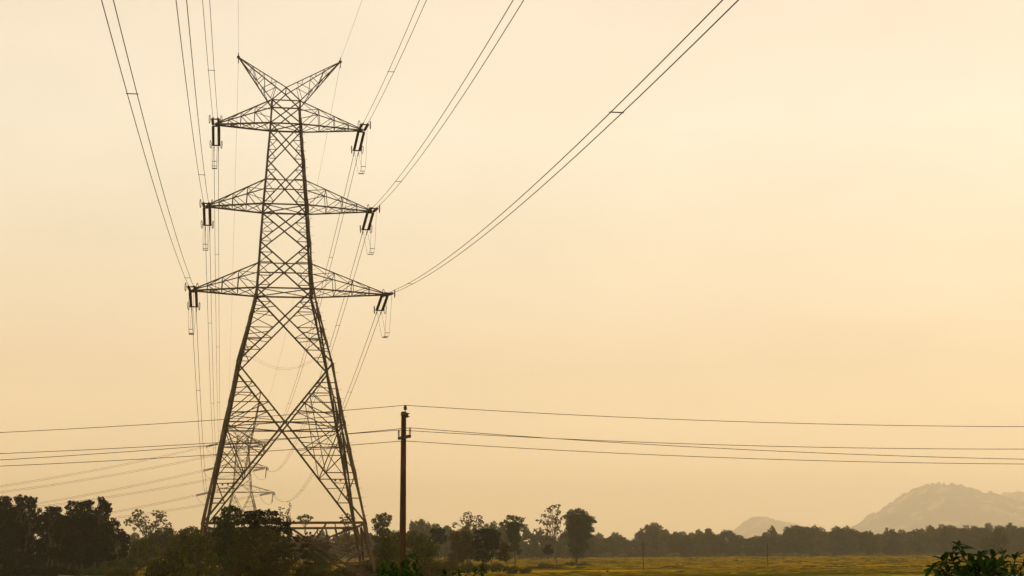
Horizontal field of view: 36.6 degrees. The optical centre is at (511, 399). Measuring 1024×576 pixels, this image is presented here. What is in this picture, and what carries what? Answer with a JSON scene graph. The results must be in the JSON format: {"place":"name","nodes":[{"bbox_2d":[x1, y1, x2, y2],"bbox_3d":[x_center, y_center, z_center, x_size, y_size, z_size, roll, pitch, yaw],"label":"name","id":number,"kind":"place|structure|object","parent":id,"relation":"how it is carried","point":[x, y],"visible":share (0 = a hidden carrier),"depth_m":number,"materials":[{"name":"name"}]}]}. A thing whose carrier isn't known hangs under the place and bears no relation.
{"place":"outdoors","nodes":[
{"label":"outdoors","id":0,"kind":"place"},
{"bbox_2d":[0,0,1023,552],"label":"sky","id":1,"kind":"structure","parent":0,"point":[815,213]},
{"bbox_2d":[50,555,1023,575],"bbox_3d":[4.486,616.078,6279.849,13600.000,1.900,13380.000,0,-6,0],"label":"ground","id":2,"kind":"structure","parent":0,"point":[664,570],"depth_m":271.64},
{"bbox_2d":[0,495,26,568],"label":"broadleaf tree","id":3,"kind":"object","parent":2,"relation":"on","point":[8,552],"visible":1,"depth_m":248.15,"materials":[{"name":"green plant"}]},
{"bbox_2d":[11,494,41,570],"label":"broadleaf tree","id":4,"kind":"object","parent":2,"relation":"on","point":[24,522],"visible":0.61,"depth_m":254.04,"materials":[{"name":"green plant"}]},
{"bbox_2d":[28,506,77,569],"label":"broadleaf tree","id":5,"kind":"object","parent":2,"relation":"on","point":[56,525],"visible":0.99,"depth_m":244.05,"materials":[{"name":"green plant"}]},
{"bbox_2d":[39,564,80,575],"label":"bushy tree","id":6,"kind":"object","parent":2,"relation":"on","point":[48,570],"visible":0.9,"depth_m":218.23,"materials":[{"name":"green plant"}]},
{"bbox_2d":[58,499,99,569],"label":"broadleaf tree","id":7,"kind":"object","parent":2,"relation":"on","point":[78,545],"visible":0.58,"depth_m":249.99,"materials":[{"name":"green plant"}]},
{"bbox_2d":[77,566,105,575],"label":"bushy tree","id":8,"kind":"object","parent":2,"relation":"on","point":[90,571],"visible":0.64,"depth_m":223.69,"materials":[{"name":"green plant"}]},
{"bbox_2d":[78,496,116,568],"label":"broadleaf tree","id":9,"kind":"object","parent":2,"relation":"on","point":[95,522],"visible":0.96,"depth_m":246.11,"materials":[{"name":"green plant"}]},
{"bbox_2d":[97,558,126,570],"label":"bushy tree","id":10,"kind":"object","parent":2,"relation":"on","point":[113,563],"visible":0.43,"depth_m":278.23,"materials":[{"name":"green plant"}]},
{"bbox_2d":[102,518,131,566],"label":"broadleaf tree","id":11,"kind":"object","parent":2,"relation":"on","point":[124,542],"visible":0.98,"depth_m":240.78,"materials":[{"name":"green plant"}]},
{"bbox_2d":[102,564,137,575],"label":"bushy tree","id":12,"kind":"object","parent":2,"relation":"on","point":[120,571],"visible":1,"depth_m":198.89,"materials":[{"name":"green plant"}]},
{"bbox_2d":[122,537,163,574],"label":"bushy tree","id":13,"kind":"object","parent":2,"relation":"on","point":[143,554],"visible":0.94,"depth_m":233.57,"materials":[{"name":"green plant"}]},
{"bbox_2d":[123,509,171,565],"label":"broadleaf tree","id":14,"kind":"object","parent":2,"relation":"on","point":[160,516],"visible":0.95,"depth_m":428.37,"materials":[{"name":"green plant"}]},
{"bbox_2d":[141,550,202,575],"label":"bushy tree","id":15,"kind":"object","parent":2,"relation":"on","point":[163,566],"visible":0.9,"depth_m":148.70,"materials":[{"name":"green plant"}]},
{"bbox_2d":[148,526,197,568],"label":"bushy tree","id":16,"kind":"object","parent":2,"relation":"on","point":[160,539],"visible":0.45,"depth_m":298.56,"materials":[{"name":"green plant"}]},
{"bbox_2d":[162,531,198,562],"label":"bushy tree","id":17,"kind":"object","parent":2,"relation":"on","point":[176,539],"visible":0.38,"depth_m":213.17,"materials":[{"name":"green plant"}]},
{"bbox_2d":[178,529,219,575],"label":"bushy tree","id":18,"kind":"object","parent":2,"relation":"on","point":[202,549],"visible":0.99,"depth_m":139.33,"materials":[{"name":"green plant"}]},
{"bbox_2d":[211,505,248,575],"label":"broadleaf tree","id":19,"kind":"object","parent":2,"relation":"on","point":[225,529],"visible":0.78,"depth_m":131.44,"materials":[{"name":"green plant"}]},
{"bbox_2d":[211,424,273,561],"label":"transmission tower","id":20,"kind":"structure","parent":2,"relation":"on","point":[250,488],"depth_m":450.06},
{"bbox_2d":[227,527,299,575],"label":"bushy tree","id":21,"kind":"object","parent":2,"relation":"on","point":[247,539],"visible":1,"depth_m":117.07,"materials":[{"name":"green plant"}]},
{"bbox_2d":[243,508,291,555],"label":"broadleaf tree","id":22,"kind":"object","parent":2,"relation":"on","point":[249,516],"visible":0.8,"depth_m":135.46,"materials":[{"name":"green plant"}]},
{"bbox_2d":[191,55,385,575],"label":"transmission tower","id":23,"kind":"structure","parent":2,"relation":"on","point":[358,536],"depth_m":155.00,"materials":[{"name":"metal"}]},
{"bbox_2d":[185,282,198,291],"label":"tension insulator","id":24,"kind":"object","parent":23,"relation":"attached to","point":[194,287],"visible":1,"depth_m":148.94,"materials":[{"name":"brown ceramic"}]},
{"bbox_2d":[101,0,192,285],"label":"twin conductor","id":25,"kind":"object","parent":24,"relation":"attached to","point":[144,122],"visible":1,"depth_m":75.72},
{"bbox_2d":[187,291,199,310],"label":"tension insulator","id":26,"kind":"object","parent":23,"relation":"attached to","point":[190,299],"visible":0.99,"depth_m":156.23,"materials":[{"name":"brown ceramic"}]},
{"bbox_2d":[192,311,209,500],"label":"twin conductor","id":27,"kind":"object","parent":26,"relation":"attached to","point":[196,394],"visible":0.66,"depth_m":193.67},
{"bbox_2d":[200,199,212,207],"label":"tension insulator","id":28,"kind":"object","parent":23,"relation":"attached to","point":[204,205],"visible":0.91,"depth_m":149.85,"materials":[{"name":"brown ceramic"}]},
{"bbox_2d":[176,0,208,202],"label":"twin conductor","id":29,"kind":"object","parent":28,"relation":"attached to","point":[195,90],"visible":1,"depth_m":84.48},
{"bbox_2d":[201,207,213,230],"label":"tension insulator","id":30,"kind":"object","parent":23,"relation":"attached to","point":[211,223],"visible":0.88,"depth_m":157.83,"materials":[{"name":"brown ceramic"}]},
{"bbox_2d":[205,230,215,453],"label":"twin conductor","id":31,"kind":"object","parent":30,"relation":"attached to","point":[208,332],"visible":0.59,"depth_m":197.72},
{"bbox_2d":[210,125,222,150],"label":"tension insulator","id":32,"kind":"object","parent":23,"relation":"attached to","point":[213,132],"visible":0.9,"depth_m":158.18,"materials":[{"name":"brown ceramic"}]},
{"bbox_2d":[214,151,219,440],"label":"twin conductor","id":33,"kind":"object","parent":32,"relation":"attached to","point":[215,267],"visible":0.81,"depth_m":184.28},
{"bbox_2d":[351,131,364,155],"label":"tension insulator","id":34,"kind":"object","parent":23,"relation":"attached to","point":[360,145],"visible":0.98,"depth_m":161.05,"materials":[{"name":"brown ceramic"}]},
{"bbox_2d":[267,156,357,445],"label":"twin conductor","id":35,"kind":"object","parent":34,"relation":"attached to","point":[324,276],"visible":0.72,"depth_m":198.30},
{"bbox_2d":[358,120,370,130],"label":"tension insulator","id":36,"kind":"object","parent":23,"relation":"attached to","point":[361,125],"visible":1,"depth_m":153.70,"materials":[{"name":"brown ceramic"}]},
{"bbox_2d":[363,0,426,122],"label":"twin conductor","id":37,"kind":"object","parent":36,"relation":"attached to","point":[394,57],"visible":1,"depth_m":118.28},
{"bbox_2d":[360,212,373,234],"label":"tension insulator","id":38,"kind":"object","parent":23,"relation":"attached to","point":[365,220],"visible":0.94,"depth_m":160.34,"materials":[{"name":"brown ceramic"}]},
{"bbox_2d":[269,236,365,471],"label":"twin conductor","id":39,"kind":"object","parent":38,"relation":"attached to","point":[332,336],"visible":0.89,"depth_m":196.35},
{"bbox_2d":[367,204,379,212],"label":"tension insulator","id":40,"kind":"object","parent":23,"relation":"attached to","point":[370,209],"visible":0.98,"depth_m":152.84,"materials":[{"name":"brown ceramic"}]},
{"bbox_2d":[373,0,523,207],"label":"twin conductor","id":41,"kind":"object","parent":40,"relation":"attached to","point":[454,96],"visible":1,"depth_m":86.53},
{"bbox_2d":[381,289,394,297],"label":"tension insulator","id":42,"kind":"object","parent":23,"relation":"attached to","point":[387,293],"visible":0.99,"depth_m":152.05,"materials":[{"name":"brown ceramic"}]},
{"bbox_2d":[389,0,738,292],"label":"twin conductor","id":43,"kind":"object","parent":42,"relation":"attached to","point":[594,128],"visible":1,"depth_m":59.78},
{"bbox_2d":[286,531,325,575],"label":"bushy tree","id":44,"kind":"object","parent":2,"relation":"on","point":[305,554],"visible":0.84,"depth_m":119.38,"materials":[{"name":"green plant"}]},
{"bbox_2d":[306,540,338,569],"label":"bushy tree","id":45,"kind":"object","parent":2,"relation":"on","point":[324,562],"visible":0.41,"depth_m":189.02,"materials":[{"name":"green plant"}]},
{"bbox_2d":[325,536,350,557],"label":"woodland tree","id":46,"kind":"object","parent":2,"relation":"on","point":[334,539],"visible":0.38,"depth_m":612.34,"materials":[{"name":"green plant"}]},
{"bbox_2d":[325,567,357,575],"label":"bushy tree","id":47,"kind":"object","parent":2,"relation":"on","point":[341,572],"visible":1,"depth_m":158.56,"materials":[{"name":"green plant"}]},
{"bbox_2d":[339,513,356,564],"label":"broadleaf tree","id":48,"kind":"object","parent":2,"relation":"on","point":[346,548],"visible":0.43,"depth_m":328.14,"materials":[{"name":"green plant"}]},
{"bbox_2d":[333,557,383,575],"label":"bushy tree","id":49,"kind":"object","parent":2,"relation":"on","point":[368,567],"visible":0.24,"depth_m":173.88,"materials":[{"name":"green plant"}]},
{"bbox_2d":[371,512,391,551],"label":"broadleaf tree","id":50,"kind":"object","parent":2,"relation":"on","point":[381,531],"visible":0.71,"depth_m":263.84,"materials":[{"name":"green plant"}]},
{"bbox_2d":[372,530,411,572],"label":"bushy tree","id":51,"kind":"object","parent":2,"relation":"on","point":[385,552],"visible":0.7,"depth_m":168.86,"materials":[{"name":"green plant"}]},
{"bbox_2d":[373,553,423,575],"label":"leafy shrub","id":52,"kind":"object","parent":2,"relation":"on","point":[404,570],"visible":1,"depth_m":7.46,"materials":[{"name":"green plant"}]},
{"bbox_2d":[397,405,410,568],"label":"power pole","id":53,"kind":"object","parent":2,"relation":"on","point":[403,437],"visible":1,"depth_m":66.85,"materials":[{"name":"brown concrete"}]},
{"bbox_2d":[0,430,931,453],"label":"power wire","id":54,"kind":"object","parent":53,"relation":"attached to","point":[477,434],"visible":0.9,"depth_m":67.85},
{"bbox_2d":[7,441,995,465],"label":"power wire","id":55,"kind":"object","parent":53,"relation":"attached to","point":[507,447],"visible":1,"depth_m":67.16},
{"bbox_2d":[3,428,1004,459],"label":"power wire","id":56,"kind":"object","parent":53,"relation":"attached to","point":[507,435],"visible":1,"depth_m":66.65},
{"bbox_2d":[0,405,1023,432],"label":"power wire","id":57,"kind":"object","parent":53,"relation":"attached to","point":[521,412],"visible":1,"depth_m":67.48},
{"bbox_2d":[409,520,420,557],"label":"woodland tree","id":58,"kind":"object","parent":2,"relation":"on","point":[414,526],"visible":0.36,"depth_m":638.30,"materials":[{"name":"green plant"}]},
{"bbox_2d":[398,531,443,572],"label":"bushy tree","id":59,"kind":"object","parent":2,"relation":"on","point":[428,554],"visible":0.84,"depth_m":173.81,"materials":[{"name":"green plant"}]},
{"bbox_2d":[417,564,457,575],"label":"bushy tree","id":60,"kind":"object","parent":2,"relation":"on","point":[438,571],"visible":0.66,"depth_m":203.02,"materials":[{"name":"green plant"}]},
{"bbox_2d":[428,527,447,559],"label":"broadleaf tree","id":61,"kind":"object","parent":2,"relation":"on","point":[435,532],"visible":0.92,"depth_m":318.65,"materials":[{"name":"green plant"}]},
{"bbox_2d":[443,529,459,556],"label":"woodland tree","id":62,"kind":"object","parent":2,"relation":"on","point":[447,549],"visible":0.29,"depth_m":635.51,"materials":[{"name":"green plant"}]},
{"bbox_2d":[435,557,473,573],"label":"shrub","id":63,"kind":"object","parent":2,"relation":"on","point":[467,568],"visible":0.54,"depth_m":223.18,"materials":[{"name":"green plant"}]},
{"bbox_2d":[440,564,489,575],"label":"leafy shrub","id":64,"kind":"object","parent":2,"relation":"on","point":[459,572],"visible":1,"depth_m":7.64,"materials":[{"name":"green plant"}]},
{"bbox_2d":[448,530,482,565],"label":"broadleaf tree","id":65,"kind":"object","parent":2,"relation":"on","point":[465,549],"visible":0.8,"depth_m":260.16,"materials":[{"name":"green plant"}]},
{"bbox_2d":[452,511,483,560],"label":"broadleaf tree","id":66,"kind":"object","parent":2,"relation":"on","point":[467,526],"visible":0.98,"depth_m":418.64,"materials":[{"name":"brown plant"}]},
{"bbox_2d":[472,528,501,570],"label":"broadleaf tree","id":67,"kind":"object","parent":2,"relation":"on","point":[493,540],"visible":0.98,"depth_m":255.87,"materials":[{"name":"green plant"}]},
{"bbox_2d":[472,562,530,573],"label":"shrub","id":68,"kind":"object","parent":2,"relation":"on","point":[494,567],"visible":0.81,"depth_m":233.51,"materials":[{"name":"green plant"}]},
{"bbox_2d":[494,541,510,572],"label":"bushy tree","id":69,"kind":"object","parent":2,"relation":"on","point":[503,555],"visible":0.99,"depth_m":238.79,"materials":[{"name":"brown plant"}]},
{"bbox_2d":[498,515,525,566],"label":"broadleaf tree","id":70,"kind":"object","parent":2,"relation":"on","point":[513,527],"visible":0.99,"depth_m":328.52,"materials":[{"name":"green plant"}]},
{"bbox_2d":[524,533,540,558],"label":"woodland tree","id":71,"kind":"object","parent":2,"relation":"on","point":[533,548],"visible":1,"depth_m":646.16,"materials":[{"name":"green plant"}]},
{"bbox_2d":[58,554,1023,575],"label":"rice crop","id":72,"kind":"object","parent":2,"relation":"on","point":[679,562],"visible":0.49,"depth_m":351.98,"materials":[{"name":"plant"}]},
{"bbox_2d":[534,532,551,558],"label":"woodland tree","id":73,"kind":"object","parent":2,"relation":"on","point":[543,541],"visible":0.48,"depth_m":663.87,"materials":[{"name":"green plant"}]},
{"bbox_2d":[533,504,566,563],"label":"broadleaf tree","id":74,"kind":"object","parent":2,"relation":"on","point":[551,538],"visible":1,"depth_m":398.36,"materials":[{"name":"green plant"}]},
{"bbox_2d":[558,530,572,558],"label":"woodland tree","id":75,"kind":"object","parent":2,"relation":"on","point":[565,547],"visible":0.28,"depth_m":652.75,"materials":[{"name":"green plant"}]},
{"bbox_2d":[562,508,596,562],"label":"broadleaf tree","id":76,"kind":"object","parent":2,"relation":"on","point":[579,527],"visible":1,"depth_m":422.56,"materials":[{"name":"green plant"}]},
{"bbox_2d":[604,535,624,556],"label":"woodland tree","id":77,"kind":"object","parent":2,"relation":"on","point":[613,548],"visible":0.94,"depth_m":750.09,"materials":[{"name":"green plant"}]},
{"bbox_2d":[631,528,650,556],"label":"woodland tree","id":78,"kind":"object","parent":2,"relation":"on","point":[642,544],"visible":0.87,"depth_m":775.72,"materials":[{"name":"green plant"}]},
{"bbox_2d":[643,524,658,556],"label":"woodland tree","id":79,"kind":"object","parent":2,"relation":"on","point":[652,535],"visible":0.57,"depth_m":785.77,"materials":[{"name":"green plant"}]},
{"bbox_2d":[658,531,670,556],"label":"woodland tree","id":80,"kind":"object","parent":2,"relation":"on","point":[665,538],"visible":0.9,"depth_m":766.09,"materials":[{"name":"green plant"}]},
{"bbox_2d":[668,532,684,556],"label":"woodland tree","id":81,"kind":"object","parent":2,"relation":"on","point":[673,536],"visible":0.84,"depth_m":761.60,"materials":[{"name":"green plant"}]},
{"bbox_2d":[673,536,697,556],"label":"woodland tree","id":82,"kind":"object","parent":2,"relation":"on","point":[686,541],"visible":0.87,"depth_m":759.35,"materials":[{"name":"green plant"}]},
{"bbox_2d":[694,533,709,556],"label":"woodland tree","id":83,"kind":"object","parent":2,"relation":"on","point":[702,548],"visible":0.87,"depth_m":769.72,"materials":[{"name":"green plant"}]},
{"bbox_2d":[710,536,732,556],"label":"woodland tree","id":84,"kind":"object","parent":2,"relation":"on","point":[719,546],"visible":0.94,"depth_m":751.41,"materials":[{"name":"green plant"}]},
{"bbox_2d":[727,535,746,555],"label":"woodland tree","id":85,"kind":"object","parent":2,"relation":"on","point":[735,546],"visible":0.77,"depth_m":765.58,"materials":[{"name":"green plant"}]},
{"bbox_2d":[743,537,764,555],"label":"woodland tree","id":86,"kind":"object","parent":2,"relation":"on","point":[755,548],"visible":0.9,"depth_m":759.12,"materials":[{"name":"green plant"}]},
{"bbox_2d":[768,525,778,555],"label":"woodland tree","id":87,"kind":"object","parent":2,"relation":"on","point":[774,534],"visible":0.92,"depth_m":775.80,"materials":[{"name":"green plant"}]},
{"bbox_2d":[773,535,791,555],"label":"woodland tree","id":88,"kind":"object","parent":2,"relation":"on","point":[779,547],"visible":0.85,"depth_m":773.49,"materials":[{"name":"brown plant"}]},
{"bbox_2d":[782,528,798,550],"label":"woodland tree","id":89,"kind":"object","parent":2,"relation":"on","point":[789,532],"visible":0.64,"depth_m":779.29,"materials":[{"name":"green plant"}]},
{"bbox_2d":[791,526,808,555],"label":"woodland tree","id":90,"kind":"object","parent":2,"relation":"on","point":[800,534],"visible":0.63,"depth_m":762.98,"materials":[{"name":"green plant"}]},
{"bbox_2d":[800,524,827,554],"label":"woodland tree","id":91,"kind":"object","parent":2,"relation":"on","point":[807,544],"visible":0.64,"depth_m":756.00,"materials":[{"name":"green plant"}]},
{"bbox_2d":[809,530,832,555],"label":"woodland tree","id":92,"kind":"object","parent":2,"relation":"on","point":[818,541],"visible":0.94,"depth_m":745.04,"materials":[{"name":"green plant"}]},
{"bbox_2d":[828,527,854,554],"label":"woodland tree","id":93,"kind":"object","parent":2,"relation":"on","point":[842,546],"visible":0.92,"depth_m":758.56,"materials":[{"name":"green plant"}]},
{"bbox_2d":[857,530,879,554],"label":"woodland tree","id":94,"kind":"object","parent":2,"relation":"on","point":[864,538],"visible":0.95,"depth_m":742.64,"materials":[{"name":"green plant"}]},
{"bbox_2d":[882,528,902,554],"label":"woodland tree","id":95,"kind":"object","parent":2,"relation":"on","point":[893,545],"visible":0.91,"depth_m":750.58,"materials":[{"name":"green plant"}]},
{"bbox_2d":[901,532,915,554],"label":"woodland tree","id":96,"kind":"object","parent":2,"relation":"on","point":[909,548],"visible":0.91,"depth_m":761.04,"materials":[{"name":"green plant"}]},
{"bbox_2d":[900,529,923,554],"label":"woodland tree","id":97,"kind":"object","parent":2,"relation":"on","point":[916,543],"visible":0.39,"depth_m":791.86,"materials":[{"name":"green plant"}]},
{"bbox_2d":[919,532,934,553],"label":"woodland tree","id":98,"kind":"object","parent":2,"relation":"on","point":[925,541],"visible":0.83,"depth_m":748.21,"materials":[{"name":"green plant"}]},
{"bbox_2d":[924,526,943,552],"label":"woodland tree","id":99,"kind":"object","parent":2,"relation":"on","point":[933,532],"visible":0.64,"depth_m":770.74,"materials":[{"name":"green plant"}]},
{"bbox_2d":[937,525,956,552],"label":"woodland tree","id":100,"kind":"object","parent":2,"relation":"on","point":[945,542],"visible":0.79,"depth_m":774.83,"materials":[{"name":"green plant"}]},
{"bbox_2d":[956,528,972,553],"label":"woodland tree","id":101,"kind":"object","parent":2,"relation":"on","point":[964,537],"visible":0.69,"depth_m":750.95,"materials":[{"name":"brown plant"}]},
{"bbox_2d":[924,541,1012,575],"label":"leafy shrub","id":102,"kind":"object","parent":2,"relation":"on","point":[989,566],"visible":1,"depth_m":8.51,"materials":[{"name":"green plant"}]},
{"bbox_2d":[978,527,1009,555],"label":"broadleaf tree","id":103,"kind":"object","parent":2,"relation":"on","point":[995,545],"visible":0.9,"depth_m":557.47,"materials":[{"name":"green plant"}]},
{"bbox_2d":[994,549,1023,575],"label":"leafy shrub","id":104,"kind":"object","parent":2,"relation":"on","point":[1014,565],"visible":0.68,"depth_m":8.81,"materials":[{"name":"green plant"}]},
{"bbox_2d":[1005,526,1023,553],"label":"woodland tree","id":105,"kind":"object","parent":2,"relation":"on","point":[1018,544],"visible":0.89,"depth_m":748.55,"materials":[{"name":"green plant"}]},
{"bbox_2d":[726,516,826,546],"bbox_3d":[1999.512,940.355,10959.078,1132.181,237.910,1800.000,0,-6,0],"label":"hill","id":106,"kind":"structure","parent":0,"point":[751,527],"depth_m":10656.03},
{"bbox_2d":[831,482,1023,534],"bbox_3d":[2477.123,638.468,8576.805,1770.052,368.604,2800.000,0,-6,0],"label":"hill","id":107,"kind":"structure","parent":0,"point":[938,503],"depth_m":8010.00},
{"bbox_2d":[1001,491,1023,501],"bbox_3d":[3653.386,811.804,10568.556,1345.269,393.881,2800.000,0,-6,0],"label":"hill","id":108,"kind":"structure","parent":0,"point":[1018,496],"depth_m":10421.47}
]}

